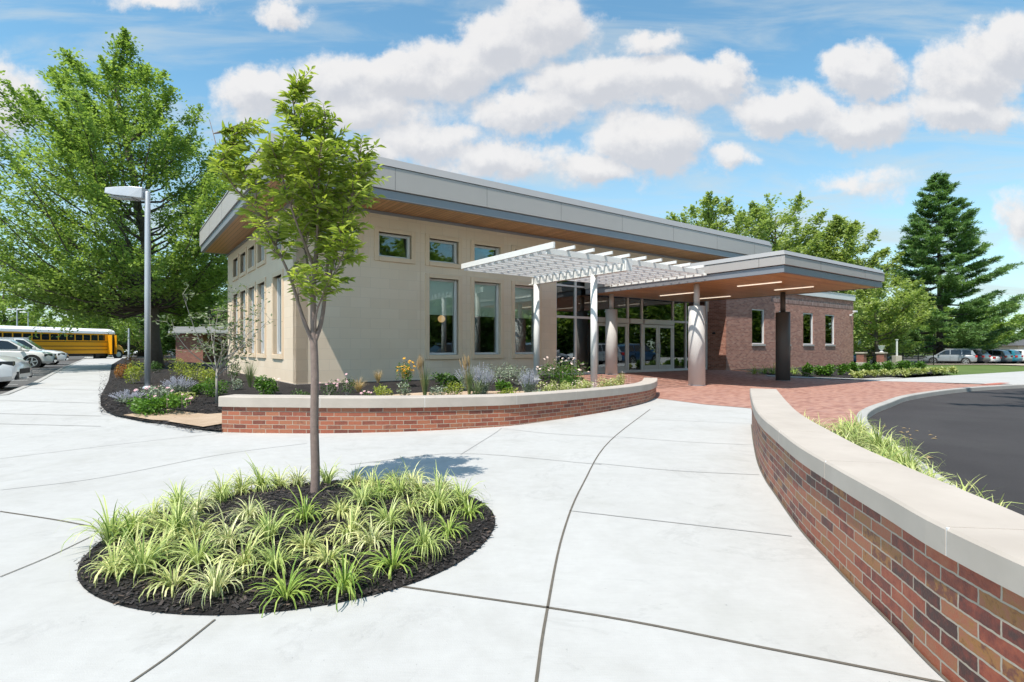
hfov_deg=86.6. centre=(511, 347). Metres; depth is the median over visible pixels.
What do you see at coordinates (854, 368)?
boxwood shrub
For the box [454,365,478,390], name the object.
sage plant
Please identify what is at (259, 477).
liriope clump
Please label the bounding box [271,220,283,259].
window
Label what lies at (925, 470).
liriope clump
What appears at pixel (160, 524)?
liriope clump
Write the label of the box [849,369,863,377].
variegated groundcover
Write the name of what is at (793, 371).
daylily clump
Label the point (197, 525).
liriope clump
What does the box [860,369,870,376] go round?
variegated groundcover
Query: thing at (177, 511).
liriope clump
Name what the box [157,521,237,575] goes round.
liriope clump
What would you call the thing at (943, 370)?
variegated groundcover
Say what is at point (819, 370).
boxwood shrub
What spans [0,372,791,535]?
tooled joints
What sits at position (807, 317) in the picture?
window
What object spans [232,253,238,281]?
window
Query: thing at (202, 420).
gravel path mouth
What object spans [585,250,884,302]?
entrance canopy
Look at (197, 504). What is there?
liriope clump
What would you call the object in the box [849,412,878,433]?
liriope clump
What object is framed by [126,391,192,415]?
coneflower plant
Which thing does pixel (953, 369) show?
variegated groundcover
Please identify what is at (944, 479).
liriope clump
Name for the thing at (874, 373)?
variegated groundcover
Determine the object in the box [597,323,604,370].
door
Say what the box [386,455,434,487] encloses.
liriope clump
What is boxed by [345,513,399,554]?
liriope clump
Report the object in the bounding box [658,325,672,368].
door
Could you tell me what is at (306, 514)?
liriope clump
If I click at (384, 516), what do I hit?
liriope clump
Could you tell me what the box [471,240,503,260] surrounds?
window
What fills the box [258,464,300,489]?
liriope clump
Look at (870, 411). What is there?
kerb
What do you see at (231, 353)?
young tree
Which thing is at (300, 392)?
shrub
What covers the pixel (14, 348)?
parked car
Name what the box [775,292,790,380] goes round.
canopy column
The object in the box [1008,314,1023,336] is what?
background tree
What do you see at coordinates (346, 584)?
liriope clump
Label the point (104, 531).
liriope clump
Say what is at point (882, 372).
variegated groundcover
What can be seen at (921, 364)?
boxwood shrub
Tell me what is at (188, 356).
brick wall
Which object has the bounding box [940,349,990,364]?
parked car
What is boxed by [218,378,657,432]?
planter wall
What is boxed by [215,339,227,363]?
shrub
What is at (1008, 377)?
sidewalk
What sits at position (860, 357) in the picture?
gate pillar
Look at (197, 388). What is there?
shrub
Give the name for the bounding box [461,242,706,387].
pergola
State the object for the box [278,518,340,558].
liriope clump
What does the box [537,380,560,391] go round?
variegated groundcover
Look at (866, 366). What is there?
boxwood shrub
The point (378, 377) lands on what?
ornamental grass
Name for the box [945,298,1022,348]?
background tree
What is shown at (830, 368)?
boxwood shrub
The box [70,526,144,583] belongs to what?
liriope clump
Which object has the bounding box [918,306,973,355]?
background tree
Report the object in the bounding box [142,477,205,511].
liriope clump
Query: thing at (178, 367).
shrub
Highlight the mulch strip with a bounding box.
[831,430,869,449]
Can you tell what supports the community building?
on the lawn at (976, 369)
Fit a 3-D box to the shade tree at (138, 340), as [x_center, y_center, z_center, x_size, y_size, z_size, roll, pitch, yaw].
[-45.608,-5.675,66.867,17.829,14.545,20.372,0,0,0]
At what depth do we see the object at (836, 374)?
24.53 m
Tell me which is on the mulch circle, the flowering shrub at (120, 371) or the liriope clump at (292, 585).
the liriope clump at (292, 585)
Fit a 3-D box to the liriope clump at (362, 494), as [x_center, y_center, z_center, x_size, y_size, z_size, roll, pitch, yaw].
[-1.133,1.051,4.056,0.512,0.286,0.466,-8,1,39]
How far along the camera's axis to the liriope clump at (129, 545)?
3.19 m
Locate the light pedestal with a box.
[892,339,901,364]
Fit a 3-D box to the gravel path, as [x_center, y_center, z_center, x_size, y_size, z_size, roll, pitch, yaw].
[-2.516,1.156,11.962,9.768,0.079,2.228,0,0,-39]
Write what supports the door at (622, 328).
in the community building
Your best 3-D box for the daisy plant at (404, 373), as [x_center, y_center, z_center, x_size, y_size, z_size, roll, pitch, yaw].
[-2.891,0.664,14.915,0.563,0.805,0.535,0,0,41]
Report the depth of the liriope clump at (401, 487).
4.38 m
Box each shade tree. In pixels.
[0,26,246,367]
[57,245,220,356]
[131,263,227,354]
[664,191,778,239]
[743,190,841,292]
[805,214,936,349]
[847,271,934,362]
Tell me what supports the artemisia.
on the mulch bed
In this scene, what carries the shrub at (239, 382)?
on the mulch bed
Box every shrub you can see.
[114,363,132,378]
[123,353,139,366]
[123,361,143,383]
[151,361,163,372]
[163,354,173,366]
[168,357,188,374]
[168,391,195,403]
[183,362,206,380]
[189,382,214,393]
[197,367,215,383]
[202,377,229,396]
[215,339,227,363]
[226,362,240,381]
[230,378,243,389]
[290,388,310,394]
[373,383,392,395]
[396,382,410,394]
[429,385,446,394]
[441,381,464,394]
[497,388,519,393]
[504,364,529,384]
[559,374,586,388]
[801,362,813,376]
[813,364,825,375]
[823,363,835,375]
[836,362,851,374]
[848,361,859,371]
[859,361,872,371]
[871,361,883,370]
[881,360,896,369]
[895,360,907,371]
[904,360,915,368]
[915,360,926,368]
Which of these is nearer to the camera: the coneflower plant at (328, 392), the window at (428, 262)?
the coneflower plant at (328, 392)
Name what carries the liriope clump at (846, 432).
on the mulch strip
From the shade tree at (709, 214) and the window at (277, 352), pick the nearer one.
the window at (277, 352)
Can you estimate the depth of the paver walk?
16.24 m
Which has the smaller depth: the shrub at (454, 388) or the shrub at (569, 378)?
the shrub at (454, 388)
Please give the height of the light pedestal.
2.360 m
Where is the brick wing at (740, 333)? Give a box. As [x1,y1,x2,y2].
[648,292,857,371]
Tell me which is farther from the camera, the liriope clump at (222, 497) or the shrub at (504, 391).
the shrub at (504, 391)
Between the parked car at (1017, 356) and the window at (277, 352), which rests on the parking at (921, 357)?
the parked car at (1017, 356)
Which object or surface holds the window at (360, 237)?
in the community building
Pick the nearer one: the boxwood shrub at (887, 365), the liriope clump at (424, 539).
the liriope clump at (424, 539)
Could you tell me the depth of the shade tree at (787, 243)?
62.83 m
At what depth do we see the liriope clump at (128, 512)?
3.74 m
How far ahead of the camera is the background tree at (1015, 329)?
121.65 m
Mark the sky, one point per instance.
(647, 107)
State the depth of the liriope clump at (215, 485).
4.50 m
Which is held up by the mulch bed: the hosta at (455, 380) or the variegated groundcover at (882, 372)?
the hosta at (455, 380)
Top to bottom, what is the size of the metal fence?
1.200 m
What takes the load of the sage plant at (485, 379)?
on the mulch bed
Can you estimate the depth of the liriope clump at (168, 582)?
2.78 m
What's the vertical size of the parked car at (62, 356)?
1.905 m
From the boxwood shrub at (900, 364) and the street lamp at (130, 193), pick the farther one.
the boxwood shrub at (900, 364)
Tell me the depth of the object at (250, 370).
13.94 m
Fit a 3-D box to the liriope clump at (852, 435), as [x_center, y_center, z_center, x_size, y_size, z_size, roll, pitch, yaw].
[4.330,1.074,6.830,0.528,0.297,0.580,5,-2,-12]
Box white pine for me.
[874,170,1023,362]
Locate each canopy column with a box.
[605,294,617,374]
[688,284,705,385]
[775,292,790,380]
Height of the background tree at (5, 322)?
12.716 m
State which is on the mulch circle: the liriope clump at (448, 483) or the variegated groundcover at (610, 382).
the liriope clump at (448, 483)
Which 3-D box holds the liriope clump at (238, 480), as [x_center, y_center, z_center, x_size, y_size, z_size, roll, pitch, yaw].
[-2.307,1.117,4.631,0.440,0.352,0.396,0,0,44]
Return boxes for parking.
[0,355,175,393]
[903,355,1023,363]
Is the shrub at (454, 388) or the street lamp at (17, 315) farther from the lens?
the street lamp at (17, 315)
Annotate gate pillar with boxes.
[855,352,867,364]
[875,352,887,364]
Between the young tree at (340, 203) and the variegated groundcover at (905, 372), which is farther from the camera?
the variegated groundcover at (905, 372)
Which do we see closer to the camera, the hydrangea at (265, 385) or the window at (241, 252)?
the hydrangea at (265, 385)
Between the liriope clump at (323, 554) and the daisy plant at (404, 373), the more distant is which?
the daisy plant at (404, 373)
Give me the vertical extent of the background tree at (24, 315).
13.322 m
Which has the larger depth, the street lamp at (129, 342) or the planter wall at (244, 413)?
the street lamp at (129, 342)
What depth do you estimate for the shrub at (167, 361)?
29.27 m
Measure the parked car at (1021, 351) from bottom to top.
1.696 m
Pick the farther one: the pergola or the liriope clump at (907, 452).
the pergola
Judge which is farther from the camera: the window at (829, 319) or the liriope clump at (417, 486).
the window at (829, 319)
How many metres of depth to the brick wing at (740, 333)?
28.10 m
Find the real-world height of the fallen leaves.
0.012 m
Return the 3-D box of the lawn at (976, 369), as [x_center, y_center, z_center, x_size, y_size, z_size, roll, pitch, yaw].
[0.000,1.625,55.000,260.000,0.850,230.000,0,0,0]
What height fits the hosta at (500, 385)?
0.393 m
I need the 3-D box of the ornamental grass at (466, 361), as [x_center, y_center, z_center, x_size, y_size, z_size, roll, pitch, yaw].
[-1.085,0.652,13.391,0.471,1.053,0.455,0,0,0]
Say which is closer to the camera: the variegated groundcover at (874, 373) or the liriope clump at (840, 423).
the liriope clump at (840, 423)
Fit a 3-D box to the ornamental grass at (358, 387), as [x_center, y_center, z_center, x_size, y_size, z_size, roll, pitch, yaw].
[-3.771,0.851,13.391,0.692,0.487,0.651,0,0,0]
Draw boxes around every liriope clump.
[58,491,159,557]
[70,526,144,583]
[91,523,189,584]
[97,509,155,550]
[97,521,161,560]
[115,501,162,534]
[129,483,215,543]
[130,486,176,522]
[133,503,185,534]
[136,514,190,561]
[137,551,204,601]
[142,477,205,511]
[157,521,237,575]
[161,486,220,518]
[169,511,228,549]
[171,549,261,607]
[195,499,259,550]
[198,477,246,505]
[201,470,237,499]
[204,516,280,580]
[214,491,275,525]
[219,463,262,495]
[233,453,287,492]
[233,499,304,547]
[234,527,316,577]
[240,548,326,617]
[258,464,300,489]
[278,464,310,486]
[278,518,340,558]
[279,484,328,525]
[297,536,364,577]
[300,545,386,612]
[308,458,349,483]
[321,489,384,548]
[322,494,361,522]
[332,473,391,507]
[335,463,370,487]
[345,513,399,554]
[354,524,425,580]
[356,463,389,490]
[359,488,418,531]
[360,469,401,502]
[380,459,420,500]
[380,465,411,484]
[384,490,437,519]
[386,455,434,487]
[387,499,460,564]
[404,471,438,498]
[406,465,462,518]
[418,469,460,493]
[428,503,470,543]
[435,473,490,505]
[448,490,492,522]
[826,409,875,434]
[826,416,852,433]
[833,423,860,440]
[833,424,879,451]
[836,422,867,444]
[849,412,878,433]
[850,422,911,453]
[851,429,894,447]
[853,426,903,450]
[854,429,915,468]
[858,424,886,438]
[865,434,925,457]
[865,434,927,462]
[872,436,912,455]
[875,447,926,470]
[880,438,940,471]
[885,437,942,476]
[890,453,951,479]
[906,451,962,485]
[948,477,992,493]
[959,477,1022,508]
[972,483,1009,507]
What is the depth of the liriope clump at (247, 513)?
3.73 m
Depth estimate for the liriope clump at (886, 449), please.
4.80 m
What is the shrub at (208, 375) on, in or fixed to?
on the mulch bed
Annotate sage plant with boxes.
[108,389,144,403]
[160,374,198,394]
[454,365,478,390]
[473,362,496,393]
[518,368,538,392]
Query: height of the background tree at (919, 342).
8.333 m
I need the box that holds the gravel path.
[126,391,524,419]
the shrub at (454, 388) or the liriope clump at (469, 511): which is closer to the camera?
the liriope clump at (469, 511)
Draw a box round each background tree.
[0,290,68,327]
[0,296,43,326]
[37,306,101,327]
[69,317,138,349]
[205,304,225,325]
[887,324,932,357]
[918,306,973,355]
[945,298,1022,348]
[973,302,1023,337]
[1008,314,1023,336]
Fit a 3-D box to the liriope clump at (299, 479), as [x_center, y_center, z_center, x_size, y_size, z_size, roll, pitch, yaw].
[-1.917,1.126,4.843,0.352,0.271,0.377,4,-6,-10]
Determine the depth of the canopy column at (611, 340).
21.12 m
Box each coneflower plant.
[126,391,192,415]
[133,385,174,397]
[319,380,338,394]
[336,373,356,394]
[360,389,371,395]
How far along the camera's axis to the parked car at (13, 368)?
14.78 m
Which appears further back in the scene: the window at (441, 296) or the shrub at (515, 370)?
the window at (441, 296)
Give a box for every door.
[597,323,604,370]
[618,323,626,370]
[643,324,658,369]
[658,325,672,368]
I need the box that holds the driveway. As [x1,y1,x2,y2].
[868,388,1023,514]
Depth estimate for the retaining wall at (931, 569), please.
2.35 m
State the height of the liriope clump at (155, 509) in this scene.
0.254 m
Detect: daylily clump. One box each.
[746,365,763,374]
[759,364,771,373]
[765,363,774,373]
[790,365,801,374]
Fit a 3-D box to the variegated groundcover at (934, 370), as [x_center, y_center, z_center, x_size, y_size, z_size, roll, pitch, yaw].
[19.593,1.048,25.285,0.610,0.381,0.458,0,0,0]
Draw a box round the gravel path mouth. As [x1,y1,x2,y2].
[170,413,221,426]
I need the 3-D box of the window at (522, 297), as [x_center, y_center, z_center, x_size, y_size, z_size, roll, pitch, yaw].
[0.480,-1.010,19.797,1.360,2.760,0.275,0,0,-36]
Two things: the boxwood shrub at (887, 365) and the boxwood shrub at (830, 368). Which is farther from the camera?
the boxwood shrub at (887, 365)
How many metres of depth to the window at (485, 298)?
18.93 m
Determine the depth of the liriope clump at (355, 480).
4.77 m
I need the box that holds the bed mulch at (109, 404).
[98,364,222,430]
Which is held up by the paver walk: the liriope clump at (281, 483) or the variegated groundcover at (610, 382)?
the variegated groundcover at (610, 382)
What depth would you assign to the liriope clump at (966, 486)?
4.00 m
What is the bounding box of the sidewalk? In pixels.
[862,371,1023,383]
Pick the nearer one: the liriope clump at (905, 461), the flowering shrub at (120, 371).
the liriope clump at (905, 461)
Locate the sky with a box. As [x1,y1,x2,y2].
[0,0,1023,333]
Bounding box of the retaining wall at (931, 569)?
[750,388,1023,681]
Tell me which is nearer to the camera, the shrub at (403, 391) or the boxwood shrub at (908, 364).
the shrub at (403, 391)
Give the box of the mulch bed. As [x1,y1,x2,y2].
[100,358,582,429]
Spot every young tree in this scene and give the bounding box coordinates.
[149,281,275,402]
[204,64,390,493]
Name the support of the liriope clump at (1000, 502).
on the mulch strip
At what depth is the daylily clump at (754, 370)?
23.32 m
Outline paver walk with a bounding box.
[570,369,1001,430]
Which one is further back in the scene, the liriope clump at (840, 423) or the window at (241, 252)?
the window at (241, 252)
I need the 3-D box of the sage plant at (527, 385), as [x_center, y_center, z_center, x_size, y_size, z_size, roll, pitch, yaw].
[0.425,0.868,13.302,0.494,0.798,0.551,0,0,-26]
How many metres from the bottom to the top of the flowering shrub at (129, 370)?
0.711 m
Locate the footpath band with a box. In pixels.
[758,372,893,379]
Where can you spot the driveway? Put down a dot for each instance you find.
(978, 434)
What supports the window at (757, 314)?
in the brick wing at (740, 333)
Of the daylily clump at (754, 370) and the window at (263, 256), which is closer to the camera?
the window at (263, 256)
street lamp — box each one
[7,309,26,325]
[104,186,150,388]
[128,328,129,357]
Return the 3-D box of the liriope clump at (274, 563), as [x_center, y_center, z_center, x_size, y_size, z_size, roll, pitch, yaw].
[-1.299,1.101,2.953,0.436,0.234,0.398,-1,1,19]
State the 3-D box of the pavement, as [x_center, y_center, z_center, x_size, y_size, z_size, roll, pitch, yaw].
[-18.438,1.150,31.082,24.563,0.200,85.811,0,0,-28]
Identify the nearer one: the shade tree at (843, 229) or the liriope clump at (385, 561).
the liriope clump at (385, 561)
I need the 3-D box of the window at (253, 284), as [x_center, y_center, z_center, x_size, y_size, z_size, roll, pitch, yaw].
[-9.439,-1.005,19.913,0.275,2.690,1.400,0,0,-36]
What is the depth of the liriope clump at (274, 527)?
3.33 m
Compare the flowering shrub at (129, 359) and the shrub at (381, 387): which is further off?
the flowering shrub at (129, 359)
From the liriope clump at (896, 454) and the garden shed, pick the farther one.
the garden shed
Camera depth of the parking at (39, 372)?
26.41 m
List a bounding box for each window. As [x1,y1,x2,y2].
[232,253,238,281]
[232,290,238,355]
[239,247,246,277]
[239,286,246,356]
[247,240,255,273]
[247,282,255,356]
[256,232,265,267]
[256,277,265,357]
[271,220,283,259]
[271,269,283,358]
[319,222,362,256]
[374,226,415,263]
[425,233,461,268]
[425,273,461,358]
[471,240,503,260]
[471,277,503,358]
[511,245,528,251]
[511,281,541,357]
[752,309,765,345]
[803,313,813,345]
[825,314,835,345]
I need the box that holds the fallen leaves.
[886,426,936,457]
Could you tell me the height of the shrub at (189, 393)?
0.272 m
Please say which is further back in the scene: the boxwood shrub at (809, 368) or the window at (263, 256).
the boxwood shrub at (809, 368)
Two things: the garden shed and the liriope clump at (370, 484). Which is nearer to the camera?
the liriope clump at (370, 484)
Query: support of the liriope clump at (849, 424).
on the mulch strip
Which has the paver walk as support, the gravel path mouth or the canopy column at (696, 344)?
the canopy column at (696, 344)
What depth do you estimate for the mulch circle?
3.09 m
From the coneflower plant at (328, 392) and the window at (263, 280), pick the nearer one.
the coneflower plant at (328, 392)
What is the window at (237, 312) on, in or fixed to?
in the community building
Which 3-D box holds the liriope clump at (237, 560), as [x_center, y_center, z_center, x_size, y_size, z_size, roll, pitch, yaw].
[-1.452,1.106,2.975,0.370,0.352,0.433,0,0,-15]
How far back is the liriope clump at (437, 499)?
4.02 m
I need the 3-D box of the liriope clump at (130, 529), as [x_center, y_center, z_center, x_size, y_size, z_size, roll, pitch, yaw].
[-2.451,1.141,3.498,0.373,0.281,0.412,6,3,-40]
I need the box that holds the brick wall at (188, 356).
[168,327,227,362]
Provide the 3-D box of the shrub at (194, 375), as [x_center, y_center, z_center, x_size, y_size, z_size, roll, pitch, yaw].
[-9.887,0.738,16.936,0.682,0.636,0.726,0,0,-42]
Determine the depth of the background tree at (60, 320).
116.14 m
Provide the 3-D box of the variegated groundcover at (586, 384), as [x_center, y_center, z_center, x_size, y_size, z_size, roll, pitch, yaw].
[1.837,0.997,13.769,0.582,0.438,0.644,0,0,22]
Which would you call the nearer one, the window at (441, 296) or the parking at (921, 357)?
the window at (441, 296)
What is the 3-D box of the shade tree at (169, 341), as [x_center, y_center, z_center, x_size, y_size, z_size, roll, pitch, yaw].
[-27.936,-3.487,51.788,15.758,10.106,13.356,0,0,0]
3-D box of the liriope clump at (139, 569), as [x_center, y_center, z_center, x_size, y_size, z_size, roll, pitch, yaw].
[-2.004,1.077,2.958,0.468,0.329,0.509,-2,-4,38]
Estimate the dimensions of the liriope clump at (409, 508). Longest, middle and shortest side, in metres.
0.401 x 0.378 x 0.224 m
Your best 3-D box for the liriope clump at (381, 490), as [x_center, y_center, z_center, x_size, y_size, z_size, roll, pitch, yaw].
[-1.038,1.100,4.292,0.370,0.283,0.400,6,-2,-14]
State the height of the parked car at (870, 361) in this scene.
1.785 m
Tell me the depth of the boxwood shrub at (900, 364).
26.90 m
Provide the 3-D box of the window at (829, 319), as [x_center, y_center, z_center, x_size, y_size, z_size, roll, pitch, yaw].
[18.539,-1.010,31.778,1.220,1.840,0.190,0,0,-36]
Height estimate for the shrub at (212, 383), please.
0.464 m
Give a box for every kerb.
[0,357,85,395]
[856,384,1023,488]
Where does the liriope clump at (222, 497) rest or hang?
on the mulch circle
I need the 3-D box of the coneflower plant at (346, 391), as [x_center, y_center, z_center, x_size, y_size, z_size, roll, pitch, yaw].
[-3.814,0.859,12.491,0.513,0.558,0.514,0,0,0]
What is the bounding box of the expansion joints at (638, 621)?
[0,409,949,681]
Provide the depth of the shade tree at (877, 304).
51.71 m
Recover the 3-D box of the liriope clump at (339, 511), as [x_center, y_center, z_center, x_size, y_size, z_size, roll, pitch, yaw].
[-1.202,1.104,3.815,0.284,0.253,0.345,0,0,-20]
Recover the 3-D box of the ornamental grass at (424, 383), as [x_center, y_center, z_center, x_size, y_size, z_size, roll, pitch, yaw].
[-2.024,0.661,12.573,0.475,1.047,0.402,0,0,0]
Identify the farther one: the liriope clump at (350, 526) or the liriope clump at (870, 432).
the liriope clump at (870, 432)
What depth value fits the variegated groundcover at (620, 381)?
15.65 m
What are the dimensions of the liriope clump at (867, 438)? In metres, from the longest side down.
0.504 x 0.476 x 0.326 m
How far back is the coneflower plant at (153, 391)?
11.08 m
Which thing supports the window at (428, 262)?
in the community building
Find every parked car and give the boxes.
[0,337,68,364]
[0,338,56,367]
[0,355,31,387]
[853,349,891,364]
[923,349,977,364]
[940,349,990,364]
[954,354,1001,363]
[986,349,1012,363]
[1004,349,1022,363]
[1014,349,1023,363]
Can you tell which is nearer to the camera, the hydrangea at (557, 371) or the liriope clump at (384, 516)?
the liriope clump at (384, 516)
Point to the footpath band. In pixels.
(836, 378)
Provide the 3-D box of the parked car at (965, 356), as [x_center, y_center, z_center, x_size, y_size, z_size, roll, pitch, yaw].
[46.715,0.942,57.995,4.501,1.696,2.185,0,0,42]
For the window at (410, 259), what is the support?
in the community building
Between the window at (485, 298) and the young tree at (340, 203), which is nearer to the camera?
the young tree at (340, 203)
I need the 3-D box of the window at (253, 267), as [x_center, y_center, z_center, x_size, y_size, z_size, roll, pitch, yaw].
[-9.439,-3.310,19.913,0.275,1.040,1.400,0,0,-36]
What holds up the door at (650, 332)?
in the community building
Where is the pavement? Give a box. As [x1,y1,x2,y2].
[0,357,946,681]
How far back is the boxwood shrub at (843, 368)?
24.31 m
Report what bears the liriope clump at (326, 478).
on the mulch circle
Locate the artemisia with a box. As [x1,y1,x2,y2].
[484,362,514,383]
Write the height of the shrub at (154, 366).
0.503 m
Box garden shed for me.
[995,339,1023,348]
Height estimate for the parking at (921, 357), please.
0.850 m
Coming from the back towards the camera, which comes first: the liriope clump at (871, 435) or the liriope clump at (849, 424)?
the liriope clump at (849, 424)
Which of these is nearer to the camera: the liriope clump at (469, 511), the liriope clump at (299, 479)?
the liriope clump at (469, 511)
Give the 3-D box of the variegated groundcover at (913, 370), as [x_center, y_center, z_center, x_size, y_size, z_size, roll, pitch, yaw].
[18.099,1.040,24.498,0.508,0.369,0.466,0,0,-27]
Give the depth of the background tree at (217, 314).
98.54 m
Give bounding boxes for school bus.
[0,325,127,358]
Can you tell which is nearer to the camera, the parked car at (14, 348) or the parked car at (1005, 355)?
the parked car at (14, 348)
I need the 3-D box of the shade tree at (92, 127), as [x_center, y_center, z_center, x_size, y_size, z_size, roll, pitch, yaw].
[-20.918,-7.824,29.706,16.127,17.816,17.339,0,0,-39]
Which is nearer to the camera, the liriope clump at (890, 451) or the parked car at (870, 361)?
the liriope clump at (890, 451)
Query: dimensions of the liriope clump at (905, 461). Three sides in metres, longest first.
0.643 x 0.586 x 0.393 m
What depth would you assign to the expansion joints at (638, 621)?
2.51 m
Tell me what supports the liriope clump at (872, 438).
on the mulch strip
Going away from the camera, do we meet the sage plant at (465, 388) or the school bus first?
the sage plant at (465, 388)
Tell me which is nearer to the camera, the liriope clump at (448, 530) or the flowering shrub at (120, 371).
the liriope clump at (448, 530)
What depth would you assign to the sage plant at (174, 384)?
11.96 m
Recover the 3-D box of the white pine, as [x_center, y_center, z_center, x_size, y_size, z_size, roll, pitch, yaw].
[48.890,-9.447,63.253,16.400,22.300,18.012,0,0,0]
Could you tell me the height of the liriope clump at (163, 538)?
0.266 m
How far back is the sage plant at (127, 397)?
10.63 m
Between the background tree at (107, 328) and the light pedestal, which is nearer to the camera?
the light pedestal
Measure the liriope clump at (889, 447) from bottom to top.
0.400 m
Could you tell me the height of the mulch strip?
0.001 m
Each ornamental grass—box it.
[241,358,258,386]
[350,375,368,391]
[372,370,385,382]
[416,356,431,394]
[459,355,474,394]
[469,379,488,393]
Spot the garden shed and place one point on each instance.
(1019, 344)
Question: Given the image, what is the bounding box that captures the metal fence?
[887,352,933,364]
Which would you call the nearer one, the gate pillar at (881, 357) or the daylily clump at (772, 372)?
the daylily clump at (772, 372)
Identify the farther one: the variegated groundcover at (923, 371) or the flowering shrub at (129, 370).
the variegated groundcover at (923, 371)
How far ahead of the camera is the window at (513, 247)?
19.42 m
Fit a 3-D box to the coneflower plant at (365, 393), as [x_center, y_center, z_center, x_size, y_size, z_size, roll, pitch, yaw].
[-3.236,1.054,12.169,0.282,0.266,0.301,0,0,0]
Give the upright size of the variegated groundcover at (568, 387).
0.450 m
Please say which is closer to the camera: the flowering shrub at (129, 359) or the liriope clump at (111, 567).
the liriope clump at (111, 567)
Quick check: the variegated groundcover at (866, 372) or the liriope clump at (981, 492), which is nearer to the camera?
the liriope clump at (981, 492)
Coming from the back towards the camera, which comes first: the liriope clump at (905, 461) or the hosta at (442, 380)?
the hosta at (442, 380)
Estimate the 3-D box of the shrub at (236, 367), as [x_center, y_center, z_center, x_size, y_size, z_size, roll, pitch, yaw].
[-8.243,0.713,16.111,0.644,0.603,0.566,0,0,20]
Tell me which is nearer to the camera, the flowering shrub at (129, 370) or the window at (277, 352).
the flowering shrub at (129, 370)
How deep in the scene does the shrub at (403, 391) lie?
12.46 m
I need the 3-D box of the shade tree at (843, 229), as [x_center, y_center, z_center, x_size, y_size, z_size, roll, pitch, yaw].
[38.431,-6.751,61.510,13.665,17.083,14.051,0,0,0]
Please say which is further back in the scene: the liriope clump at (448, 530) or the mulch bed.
the mulch bed
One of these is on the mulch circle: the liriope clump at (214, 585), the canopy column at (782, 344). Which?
the liriope clump at (214, 585)
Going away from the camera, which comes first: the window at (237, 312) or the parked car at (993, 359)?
the window at (237, 312)
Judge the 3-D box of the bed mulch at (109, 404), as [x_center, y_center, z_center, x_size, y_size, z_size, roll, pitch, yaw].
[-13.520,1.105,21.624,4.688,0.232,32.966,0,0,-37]
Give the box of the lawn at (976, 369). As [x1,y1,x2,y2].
[164,354,1023,384]
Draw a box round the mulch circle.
[77,481,494,614]
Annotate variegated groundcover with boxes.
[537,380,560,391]
[552,380,579,389]
[574,379,593,388]
[593,375,617,386]
[613,372,626,384]
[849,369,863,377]
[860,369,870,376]
[868,369,878,376]
[879,369,892,377]
[890,368,900,375]
[900,367,910,376]
[909,367,919,374]
[916,367,929,374]
[927,367,940,373]
[939,366,948,374]
[947,365,958,373]
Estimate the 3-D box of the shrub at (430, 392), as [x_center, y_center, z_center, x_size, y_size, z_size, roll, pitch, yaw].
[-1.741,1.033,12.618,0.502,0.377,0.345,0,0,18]
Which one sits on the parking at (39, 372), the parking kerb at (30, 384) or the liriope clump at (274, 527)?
the parking kerb at (30, 384)
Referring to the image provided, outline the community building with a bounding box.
[199,133,771,384]
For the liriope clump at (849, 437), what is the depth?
5.86 m
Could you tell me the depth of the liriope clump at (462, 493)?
4.24 m
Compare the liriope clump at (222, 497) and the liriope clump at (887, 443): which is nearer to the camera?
the liriope clump at (222, 497)
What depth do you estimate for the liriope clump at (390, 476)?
4.93 m
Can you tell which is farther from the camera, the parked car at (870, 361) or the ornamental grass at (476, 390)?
the parked car at (870, 361)
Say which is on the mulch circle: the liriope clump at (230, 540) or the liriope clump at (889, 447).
the liriope clump at (230, 540)
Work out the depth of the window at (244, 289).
21.64 m
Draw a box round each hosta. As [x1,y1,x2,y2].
[430,372,450,385]
[447,373,462,384]
[495,379,512,392]
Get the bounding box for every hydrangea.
[253,375,279,394]
[535,356,589,384]
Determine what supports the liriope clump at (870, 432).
on the mulch strip
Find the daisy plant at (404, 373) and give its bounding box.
[395,357,415,386]

